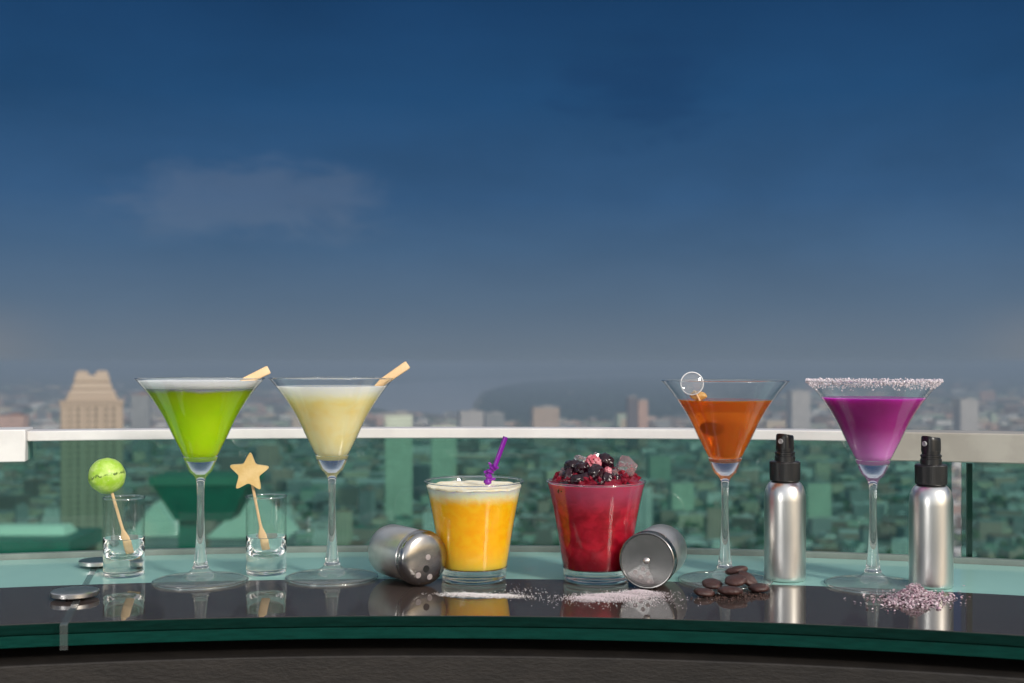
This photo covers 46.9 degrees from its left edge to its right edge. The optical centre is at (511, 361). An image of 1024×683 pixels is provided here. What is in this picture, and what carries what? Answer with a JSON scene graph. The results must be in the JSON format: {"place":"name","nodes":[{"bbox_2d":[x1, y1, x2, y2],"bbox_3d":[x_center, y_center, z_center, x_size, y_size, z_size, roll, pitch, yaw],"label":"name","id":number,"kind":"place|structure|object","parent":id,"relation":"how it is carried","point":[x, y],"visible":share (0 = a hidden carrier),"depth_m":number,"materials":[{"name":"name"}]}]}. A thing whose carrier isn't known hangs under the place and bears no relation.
{"place":"outdoors","nodes":[
{"label":"outdoors","id":0,"kind":"place"},
{"bbox_2d":[42,502,59,522],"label":"city building","id":1,"kind":"structure","parent":0,"point":[52,512],"depth_m":1352.99,"materials":[{"name":"concrete"}]},
{"bbox_2d":[59,371,123,549],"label":"crowned tower","id":2,"kind":"structure","parent":0,"point":[91,402],"depth_m":745.80,"materials":[{"name":"beige paint"}]},
{"bbox_2d":[149,471,263,547],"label":"funnel tower","id":3,"kind":"structure","parent":0,"point":[225,499],"depth_m":254.30,"materials":[{"name":"green"}]},
{"bbox_2d":[205,538,209,546],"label":"city building","id":4,"kind":"structure","parent":0,"point":[207,541],"depth_m":1364.74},
{"bbox_2d":[336,507,352,544],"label":"city building","id":5,"kind":"structure","parent":0,"point":[344,525],"depth_m":1387.89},
{"bbox_2d":[349,540,368,544],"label":"city building","id":6,"kind":"structure","parent":0,"point":[357,542],"depth_m":1358.11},
{"bbox_2d":[0,366,1023,556],"bbox_3d":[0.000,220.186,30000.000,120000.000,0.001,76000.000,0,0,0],"label":"ground","id":7,"kind":"structure","parent":0,"point":[44,376],"depth_m":19246.63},
{"bbox_2d":[0,413,29,468],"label":"tower block","id":8,"kind":"structure","parent":7,"relation":"on","point":[15,420],"depth_m":2381.47,"materials":[{"name":"white concrete"}]},
{"bbox_2d":[14,503,28,522],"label":"city building","id":9,"kind":"structure","parent":7,"relation":"on","point":[21,512],"depth_m":1323.57,"materials":[{"name":"concrete"}]},
{"bbox_2d":[0,523,102,552],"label":"green roofed hall","id":10,"kind":"structure","parent":7,"relation":"on","point":[31,537],"depth_m":303.46,"materials":[{"name":"green"}]},
{"bbox_2d":[131,392,151,460],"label":"tower block","id":11,"kind":"structure","parent":7,"relation":"on","point":[141,409],"depth_m":2585.40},
{"bbox_2d":[130,500,177,548],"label":"gabled house","id":12,"kind":"structure","parent":7,"relation":"on","point":[157,526],"depth_m":1156.00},
{"bbox_2d":[206,495,299,546],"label":"gabled house","id":13,"kind":"structure","parent":7,"relation":"on","point":[235,532],"depth_m":1147.60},
{"bbox_2d":[282,498,294,522],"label":"city building","id":14,"kind":"structure","parent":7,"relation":"on","point":[287,509],"depth_m":1289.54,"materials":[{"name":"concrete"}]},
{"bbox_2d":[313,524,327,545],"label":"city building","id":15,"kind":"structure","parent":7,"relation":"on","point":[320,535],"depth_m":1325.29,"materials":[{"name":"concrete"}]},
{"bbox_2d":[301,478,384,491],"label":"hall","id":16,"kind":"structure","parent":7,"relation":"on","point":[321,484],"depth_m":1971.20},
{"bbox_2d":[337,484,358,513],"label":"apartment block","id":17,"kind":"structure","parent":7,"relation":"on","point":[348,495],"depth_m":1668.71,"materials":[{"name":"concrete"}]},
{"bbox_2d":[363,484,382,500],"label":"apartment block","id":18,"kind":"structure","parent":7,"relation":"on","point":[378,491],"depth_m":1690.21,"materials":[{"name":"concrete"}]},
{"bbox_2d":[385,411,411,521],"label":"ribbed tower","id":19,"kind":"structure","parent":7,"relation":"on","point":[398,476],"depth_m":1575.41,"materials":[{"name":"concrete"}]},
{"bbox_2d":[385,411,414,426],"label":"tower block","id":20,"kind":"structure","parent":7,"relation":"on","point":[412,412],"depth_m":3574.85,"materials":[{"name":"concrete"}]},
{"bbox_2d":[423,506,435,533],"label":"city building","id":21,"kind":"structure","parent":7,"relation":"on","point":[428,522],"depth_m":1351.78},
{"bbox_2d":[430,422,456,482],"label":"ribbed tower","id":22,"kind":"structure","parent":7,"relation":"on","point":[443,456],"depth_m":1784.86,"materials":[{"name":"concrete"}]},
{"bbox_2d":[458,409,483,438],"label":"tower block","id":23,"kind":"structure","parent":7,"relation":"on","point":[471,418],"depth_m":3374.87,"materials":[{"name":"concrete"}]},
{"bbox_2d":[483,412,504,426],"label":"tower block","id":24,"kind":"structure","parent":7,"relation":"on","point":[493,419],"depth_m":3478.26,"materials":[{"name":"concrete"}]},
{"bbox_2d":[0,376,1023,547],"bbox_3d":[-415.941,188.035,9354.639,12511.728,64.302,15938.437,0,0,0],"label":"city","id":25,"kind":"object","parent":7,"relation":"on","point":[287,473],"visible":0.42,"depth_m":2239.99,"materials":[{"name":"concrete"}]},
{"bbox_2d":[0,438,1023,558],"bbox_3d":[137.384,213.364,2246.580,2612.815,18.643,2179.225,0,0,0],"label":"city treetops","id":26,"kind":"object","parent":7,"relation":"on","point":[998,499],"visible":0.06,"depth_m":1708.12,"materials":[{"name":"green plant"}]},
{"bbox_2d":[531,405,559,446],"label":"tower block","id":27,"kind":"structure","parent":7,"relation":"on","point":[545,416],"depth_m":2973.99,"materials":[{"name":"concrete"}]},
{"bbox_2d":[626,395,637,451],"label":"tower block","id":28,"kind":"structure","parent":7,"relation":"on","point":[632,411],"depth_m":2890.63,"materials":[{"name":"concrete"}]},
{"bbox_2d":[477,375,799,423],"bbox_3d":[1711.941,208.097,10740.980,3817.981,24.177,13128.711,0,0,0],"label":"woodland","id":29,"kind":"object","parent":7,"relation":"on","point":[586,403],"visible":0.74,"depth_m":7565.45,"materials":[{"name":"grey"}]},
{"bbox_2d":[634,480,651,534],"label":"city building","id":30,"kind":"structure","parent":7,"relation":"on","point":[644,520],"depth_m":1388.33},
{"bbox_2d":[638,398,647,446],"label":"tower block","id":31,"kind":"structure","parent":7,"relation":"on","point":[642,412],"depth_m":2890.82,"materials":[{"name":"concrete"}]},
{"bbox_2d":[646,453,670,480],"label":"tower block","id":32,"kind":"structure","parent":7,"relation":"on","point":[658,465],"depth_m":2085.68,"materials":[{"name":"concrete"}]},
{"bbox_2d":[667,479,694,511],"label":"tower block","id":33,"kind":"structure","parent":7,"relation":"on","point":[680,494],"depth_m":1608.00,"materials":[{"name":"concrete"}]},
{"bbox_2d":[685,538,707,547],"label":"city building","id":34,"kind":"structure","parent":7,"relation":"on","point":[691,542],"depth_m":1360.36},
{"bbox_2d":[706,502,721,541],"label":"city building","id":35,"kind":"structure","parent":7,"relation":"on","point":[713,520],"depth_m":1353.55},
{"bbox_2d":[708,539,730,548],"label":"city building","id":36,"kind":"structure","parent":7,"relation":"on","point":[714,543],"depth_m":1287.24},
{"bbox_2d":[745,536,763,546],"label":"city building","id":37,"kind":"structure","parent":7,"relation":"on","point":[753,540],"depth_m":1398.51,"materials":[{"name":"concrete"}]},
{"bbox_2d":[749,545,763,548],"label":"city building","id":38,"kind":"structure","parent":7,"relation":"on","point":[760,547],"depth_m":1328.51,"materials":[{"name":"concrete"}]},
{"bbox_2d":[787,390,809,428],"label":"tower block","id":39,"kind":"structure","parent":7,"relation":"on","point":[798,409],"depth_m":3577.16,"materials":[{"name":"concrete"}]},
{"bbox_2d":[806,539,811,545],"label":"city building","id":40,"kind":"structure","parent":7,"relation":"on","point":[808,542],"depth_m":1367.38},
{"bbox_2d":[801,479,830,518],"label":"tower block","id":41,"kind":"structure","parent":7,"relation":"on","point":[818,497],"depth_m":1587.06,"materials":[{"name":"concrete"}]},
{"bbox_2d":[811,545,823,550],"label":"city building","id":42,"kind":"structure","parent":7,"relation":"on","point":[816,546],"depth_m":1327.76,"materials":[{"name":"teal"}]},
{"bbox_2d":[842,541,864,552],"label":"city building","id":43,"kind":"structure","parent":7,"relation":"on","point":[856,546],"depth_m":1290.61,"materials":[{"name":"teal"}]},
{"bbox_2d":[858,525,868,552],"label":"city building","id":44,"kind":"structure","parent":7,"relation":"on","point":[863,533],"depth_m":1320.55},
{"bbox_2d":[878,547,887,550],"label":"city building","id":45,"kind":"structure","parent":7,"relation":"on","point":[882,548],"depth_m":1357.36,"materials":[{"name":"concrete"}]},
{"bbox_2d":[892,538,908,553],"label":"city building","id":46,"kind":"structure","parent":7,"relation":"on","point":[900,545],"depth_m":1253.05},
{"bbox_2d":[954,547,972,550],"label":"city building","id":47,"kind":"structure","parent":7,"relation":"on","point":[959,549],"depth_m":1355.06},
{"bbox_2d":[953,398,978,430],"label":"tower block","id":48,"kind":"structure","parent":7,"relation":"on","point":[965,414],"depth_m":3280.30,"materials":[{"name":"concrete"}]},
{"bbox_2d":[964,539,984,546],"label":"city building","id":49,"kind":"structure","parent":7,"relation":"on","point":[973,541],"depth_m":1396.71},
{"bbox_2d":[972,543,986,553],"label":"city building","id":50,"kind":"structure","parent":7,"relation":"on","point":[977,548],"depth_m":1353.28,"materials":[{"name":"concrete"}]},
{"bbox_2d":[981,549,994,557],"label":"city building","id":51,"kind":"structure","parent":7,"relation":"on","point":[987,553],"depth_m":1188.53,"materials":[{"name":"concrete"}]},
{"bbox_2d":[972,524,1011,533],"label":"tower block","id":52,"kind":"structure","parent":7,"relation":"on","point":[1007,530],"depth_m":1485.68,"materials":[{"name":"concrete"}]},
{"bbox_2d":[998,544,1023,558],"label":"city building","id":53,"kind":"structure","parent":7,"relation":"on","point":[1011,551],"depth_m":1288.16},
{"bbox_2d":[0,0,1023,365],"label":"sky","id":54,"kind":"structure","parent":0,"point":[183,182],"materials":[{"name":"blue"}]},
{"bbox_2d":[535,521,553,544],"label":"city building","id":55,"kind":"structure","parent":0,"point":[544,535],"depth_m":1184.80,"materials":[{"name":"concrete"}]},
{"bbox_2d":[372,374,759,415],"bbox_3d":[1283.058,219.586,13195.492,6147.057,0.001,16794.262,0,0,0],"label":"river","id":56,"kind":"structure","parent":0,"point":[436,397],"depth_m":8783.60,"materials":[{"name":"grey liquid"}]},
{"bbox_2d":[814,538,836,548],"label":"city building","id":57,"kind":"structure","parent":0,"point":[831,543],"depth_m":1379.04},
{"bbox_2d":[813,548,838,551],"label":"city building","id":58,"kind":"structure","parent":0,"point":[826,549],"depth_m":1291.88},
{"bbox_2d":[841,540,853,545],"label":"city building","id":59,"kind":"structure","parent":0,"point":[845,542],"depth_m":1399.79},
{"bbox_2d":[954,551,974,556],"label":"city building","id":60,"kind":"structure","parent":0,"point":[956,553],"depth_m":1323.43,"materials":[{"name":"concrete"}]},
{"bbox_2d":[982,543,998,557],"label":"city building","id":61,"kind":"structure","parent":0,"point":[993,547],"depth_m":1320.94,"materials":[{"name":"teal"}]},
{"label":"deck floor","id":62,"kind":"structure","parent":0,"visible":0},
{"bbox_2d":[0,552,1023,682],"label":"bar counter","id":63,"kind":"object","parent":62,"relation":"on","point":[74,620],"visible":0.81,"depth_m":0.86,"materials":[{"name":"black glass"}]},
{"bbox_2d":[102,495,145,578],"bbox_3d":[-0.338,0.152,1.028,0.036,0.068,0.036,0,0,0],"label":"shot glass","id":64,"kind":"object","parent":63,"relation":"on","point":[122,559],"visible":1,"depth_m":1.01,"materials":[{"name":"white"}]},
{"bbox_2d":[88,458,129,539],"bbox_3d":[-0.347,0.128,1.020,0.036,0.090,0.031,0,0,0],"label":"fruit pick","id":65,"kind":"object","parent":64,"relation":"in","point":[106,475],"visible":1,"depth_m":1.01,"materials":[{"name":"green food"}]},
{"bbox_2d":[134,377,264,589],"bbox_3d":[-0.264,0.100,1.000,0.107,0.172,0.107,0,0,0],"label":"cocktail glass","id":66,"kind":"object","parent":63,"relation":"on","point":[199,415],"visible":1,"depth_m":0.98,"materials":[{"name":"white"}]},
{"bbox_2d":[240,366,270,380],"bbox_3d":[-0.240,0.025,0.990,0.071,0.044,0.025,0,0,-28],"label":"fruit pick","id":67,"kind":"object","parent":66,"relation":"on","point":[262,372],"visible":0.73,"depth_m":0.99,"materials":[{"name":"brown wood"}]},
{"bbox_2d":[245,493,286,576],"bbox_3d":[-0.216,0.152,1.038,0.036,0.068,0.036,0,0,0],"label":"shot glass","id":68,"kind":"object","parent":63,"relation":"on","point":[267,556],"visible":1,"depth_m":1.02,"materials":[{"name":"white"}]},
{"bbox_2d":[230,453,268,538],"bbox_3d":[-0.229,0.124,1.033,0.034,0.090,0.014,0,0,-10],"label":"fruit pick","id":69,"kind":"object","parent":68,"relation":"in","point":[249,470],"visible":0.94,"depth_m":1.03,"materials":[{"name":"brown wood"}]},
{"bbox_2d":[268,377,392,585],"bbox_3d":[-0.155,0.100,1.016,0.107,0.172,0.107,0,0,0],"label":"cocktail glass","id":70,"kind":"object","parent":63,"relation":"on","point":[331,418],"visible":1,"depth_m":0.99,"materials":[{"name":"white"}]},
{"bbox_2d":[374,362,409,385],"bbox_3d":[-0.126,0.029,1.005,0.076,0.058,0.023,0,0,0],"label":"fruit pick","id":71,"kind":"object","parent":70,"relation":"in","point":[403,367],"visible":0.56,"depth_m":1.01,"materials":[{"name":"brown wood"}]},
{"bbox_2d":[368,524,446,585],"bbox_3d":[-0.088,0.163,0.999,0.046,0.046,0.067,0,0,-35],"label":"salt shaker","id":72,"kind":"object","parent":63,"relation":"on","point":[414,556],"visible":1,"depth_m":0.98,"materials":[{"name":"metal"}]},
{"bbox_2d":[424,475,523,584],"bbox_3d":[-0.032,0.143,1.009,0.086,0.085,0.086,0,0,0],"label":"tumbler","id":73,"kind":"object","parent":63,"relation":"on","point":[473,521],"visible":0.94,"depth_m":0.98,"materials":[{"name":"clear glass"}]},
{"bbox_2d":[483,436,507,484],"bbox_3d":[-0.014,0.085,0.997,0.021,0.045,0.007,0,0,0],"label":"drinking straw","id":74,"kind":"object","parent":73,"relation":"in","point":[494,466],"visible":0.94,"depth_m":0.99,"materials":[{"name":"purple plastic"}]},
{"bbox_2d":[434,588,556,602],"bbox_3d":[0.001,0.185,0.949,0.132,0.002,0.075,0,0,26],"label":"salt trail","id":75,"kind":"object","parent":63,"relation":"on","point":[474,594],"visible":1,"depth_m":0.94,"materials":[{"name":"white food"}]},
{"bbox_2d":[546,467,645,584],"bbox_3d":[0.072,0.137,1.007,0.086,0.098,0.086,0,0,0],"label":"tumbler","id":76,"kind":"object","parent":63,"relation":"on","point":[596,524],"visible":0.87,"depth_m":0.98,"materials":[{"name":"clear glass"}]},
{"bbox_2d":[562,468,573,478],"bbox_3d":[0.049,0.097,0.995,0.014,0.016,0.014,5,-9,-1],"label":"berry","id":77,"kind":"object","parent":76,"relation":"on","point":[568,472],"visible":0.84,"depth_m":0.99,"materials":[{"name":"black food"}]},
{"bbox_2d":[564,459,579,469],"bbox_3d":[0.052,0.090,1.001,0.016,0.014,0.015,0,0,0],"label":"berry","id":78,"kind":"object","parent":76,"relation":"on","point":[570,464],"visible":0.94,"depth_m":1.00,"materials":[{"name":"black food"}]},
{"bbox_2d":[570,474,580,484],"bbox_3d":[0.055,0.099,0.981,0.013,0.012,0.012,1,40,-3],"label":"berry","id":79,"kind":"object","parent":76,"relation":"on","point":[575,479],"visible":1,"depth_m":0.98,"materials":[{"name":"black food"}]},
{"bbox_2d":[574,455,585,461],"bbox_3d":[0.059,0.085,1.011,0.011,0.012,0.010,0,0,-39],"label":"ice chunk","id":80,"kind":"object","parent":76,"relation":"on","point":[580,458],"visible":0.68,"depth_m":1.01,"materials":[{"name":"white ice"}]},
{"bbox_2d":[574,461,589,473],"bbox_3d":[0.059,0.091,0.991,0.014,0.014,0.016,-15,-31,-39],"label":"berry","id":81,"kind":"object","parent":76,"relation":"on","point":[580,467],"visible":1,"depth_m":0.99,"materials":[{"name":"black food"}]},
{"bbox_2d":[580,472,589,480],"bbox_3d":[0.062,0.097,0.981,0.013,0.012,0.014,13,26,23],"label":"berry","id":82,"kind":"object","parent":76,"relation":"on","point":[583,474],"visible":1,"depth_m":0.98,"materials":[{"name":"black food"}]},
{"bbox_2d":[585,454,601,466],"bbox_3d":[0.069,0.086,0.997,0.015,0.017,0.015,0,0,0],"label":"raspberry","id":83,"kind":"object","parent":76,"relation":"on","point":[591,459],"visible":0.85,"depth_m":0.99,"materials":[{"name":"pink food"}]},
{"bbox_2d":[586,463,603,479],"bbox_3d":[0.069,0.094,0.983,0.016,0.019,0.017,30,-1,43],"label":"berry","id":84,"kind":"object","parent":76,"relation":"on","point":[594,470],"visible":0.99,"depth_m":0.98,"materials":[{"name":"black food"}]},
{"bbox_2d":[594,477,604,484],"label":"berry","id":85,"kind":"object","parent":76,"relation":"on","point":[602,482],"visible":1,"depth_m":0.97,"materials":[{"name":"black food"}]},
{"bbox_2d":[598,453,613,467],"bbox_3d":[0.079,0.085,1.005,0.015,0.015,0.017,-28,32,-19],"label":"berry","id":86,"kind":"object","parent":76,"relation":"on","point":[607,460],"visible":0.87,"depth_m":1.00,"materials":[{"name":"black food"}]},
{"bbox_2d":[602,472,613,481],"bbox_3d":[0.079,0.099,0.981,0.013,0.015,0.013,-29,1,2],"label":"berry","id":87,"kind":"object","parent":76,"relation":"on","point":[607,477],"visible":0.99,"depth_m":0.98,"materials":[{"name":"black food"}]},
{"bbox_2d":[604,467,611,472],"bbox_3d":[0.080,0.091,0.989,0.007,0.007,0.007,0,0,0],"label":"red currant","id":88,"kind":"object","parent":76,"relation":"in","point":[608,469],"visible":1,"depth_m":0.99,"materials":[{"name":"food"}]},
{"bbox_2d":[611,468,618,474],"bbox_3d":[0.086,0.095,0.989,0.010,0.011,0.012,0,0,0],"label":"ice chunk","id":89,"kind":"object","parent":76,"relation":"in","point":[614,471],"visible":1,"depth_m":0.99,"materials":[{"name":"white"}]},
{"bbox_2d":[614,455,637,477],"bbox_3d":[0.097,0.091,1.004,0.020,0.023,0.024,0,0,0],"label":"ice chunk","id":90,"kind":"object","parent":76,"relation":"on","point":[628,465],"visible":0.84,"depth_m":1.00,"materials":[{"name":"white"}]},
{"bbox_2d":[539,589,700,609],"bbox_3d":[0.086,0.184,0.929,0.142,0.004,0.089,0,0,0],"label":"salt heap","id":91,"kind":"object","parent":63,"relation":"on","point":[626,594],"visible":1,"depth_m":0.93,"materials":[{"name":"white food"}]},
{"bbox_2d":[619,524,686,588],"bbox_3d":[0.120,0.163,0.995,0.046,0.046,0.068,0,0,19],"label":"salt shaker","id":92,"kind":"object","parent":63,"relation":"on","point":[652,557],"visible":1,"depth_m":0.97,"materials":[{"name":"metal"}]},
{"bbox_2d":[694,588,714,596],"bbox_3d":[0.153,0.182,0.936,0.017,0.006,0.016,5,3,0],"label":"chocolate button","id":93,"kind":"object","parent":63,"relation":"on","point":[705,592],"visible":1,"depth_m":0.93,"materials":[{"name":"brown food"}]},
{"bbox_2d":[702,578,722,589],"bbox_3d":[0.163,0.180,0.960,0.017,0.006,0.018,8,12,26],"label":"chocolate button","id":94,"kind":"object","parent":63,"relation":"on","point":[712,583],"visible":0.96,"depth_m":0.95,"materials":[{"name":"brown food"}]},
{"bbox_2d":[661,379,789,588],"bbox_3d":[0.181,0.101,1.002,0.107,0.170,0.107,0,0,0],"label":"cocktail glass","id":95,"kind":"object","parent":63,"relation":"on","point":[725,428],"visible":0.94,"depth_m":0.99,"materials":[{"name":"clear glass"}]},
{"bbox_2d":[680,372,706,399],"bbox_3d":[0.159,0.034,0.990,0.040,0.053,0.014,0,0,-11],"label":"disc pick","id":96,"kind":"object","parent":95,"relation":"on","point":[697,395],"visible":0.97,"depth_m":0.99,"materials":[{"name":"clear plastic"}]},
{"bbox_2d":[690,591,769,601],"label":"chocolate crumbs","id":97,"kind":"object","parent":63,"relation":"on","point":[724,597],"visible":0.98,"depth_m":0.93,"materials":[{"name":"brown food"}]},
{"bbox_2d":[717,586,742,594],"bbox_3d":[0.172,0.181,0.934,0.020,0.007,0.021,6,-6,-36],"label":"chocolate button","id":98,"kind":"object","parent":63,"relation":"on","point":[729,590],"visible":1,"depth_m":0.93,"materials":[{"name":"brown food"}]},
{"bbox_2d":[724,574,747,586],"bbox_3d":[0.181,0.176,0.953,0.019,0.006,0.018,-9,13,-9],"label":"chocolate button","id":99,"kind":"object","parent":63,"relation":"on","point":[736,580],"visible":1,"depth_m":0.95,"materials":[{"name":"brown food"}]},
{"bbox_2d":[725,566,747,574],"bbox_3d":[0.188,0.174,0.989,0.020,0.007,0.020,-13,-10,16],"label":"chocolate button","id":100,"kind":"object","parent":63,"relation":"on","point":[733,570],"visible":0.91,"depth_m":0.98,"materials":[{"name":"brown food"}]},
{"bbox_2d":[738,570,757,585],"bbox_3d":[0.194,0.178,0.970,0.018,0.006,0.019,7,31,-48],"label":"chocolate button","id":101,"kind":"object","parent":63,"relation":"on","point":[750,578],"visible":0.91,"depth_m":0.97,"materials":[{"name":"brown food"}]},
{"bbox_2d":[748,583,768,591],"bbox_3d":[0.200,0.182,0.954,0.017,0.006,0.017,-3,3,-18],"label":"chocolate button","id":102,"kind":"object","parent":63,"relation":"on","point":[758,587],"visible":1,"depth_m":0.95,"materials":[{"name":"brown food"}]},
{"bbox_2d":[764,434,805,582],"bbox_3d":[0.233,0.123,1.009,0.035,0.125,0.035,0,0,0],"label":"spray bottle","id":103,"kind":"object","parent":63,"relation":"on","point":[784,528],"visible":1,"depth_m":1.00,"materials":[{"name":"silver metal"}]},
{"bbox_2d":[805,377,943,593],"bbox_3d":[0.300,0.100,0.982,0.110,0.173,0.110,0,0,0],"label":"cocktail glass","id":104,"kind":"object","parent":63,"relation":"on","point":[873,428],"visible":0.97,"depth_m":0.96,"materials":[{"name":"clear"}]},
{"bbox_2d":[843,583,969,613],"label":"pink flakes","id":105,"kind":"object","parent":63,"relation":"on","point":[909,593],"visible":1,"depth_m":0.92,"materials":[{"name":"food"}]},
{"bbox_2d":[909,436,953,589],"bbox_3d":[0.347,0.123,0.978,0.035,0.125,0.035,0,0,20],"label":"spray bottle","id":106,"kind":"object","parent":63,"relation":"on","point":[931,535],"visible":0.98,"depth_m":0.96,"materials":[{"name":"silver metal"}]},
{"bbox_2d":[0,427,1023,566],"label":"glass railing","id":107,"kind":"object","parent":62,"relation":"on","point":[969,448],"visible":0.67,"depth_m":1.13,"materials":[{"name":"white"}]}
]}

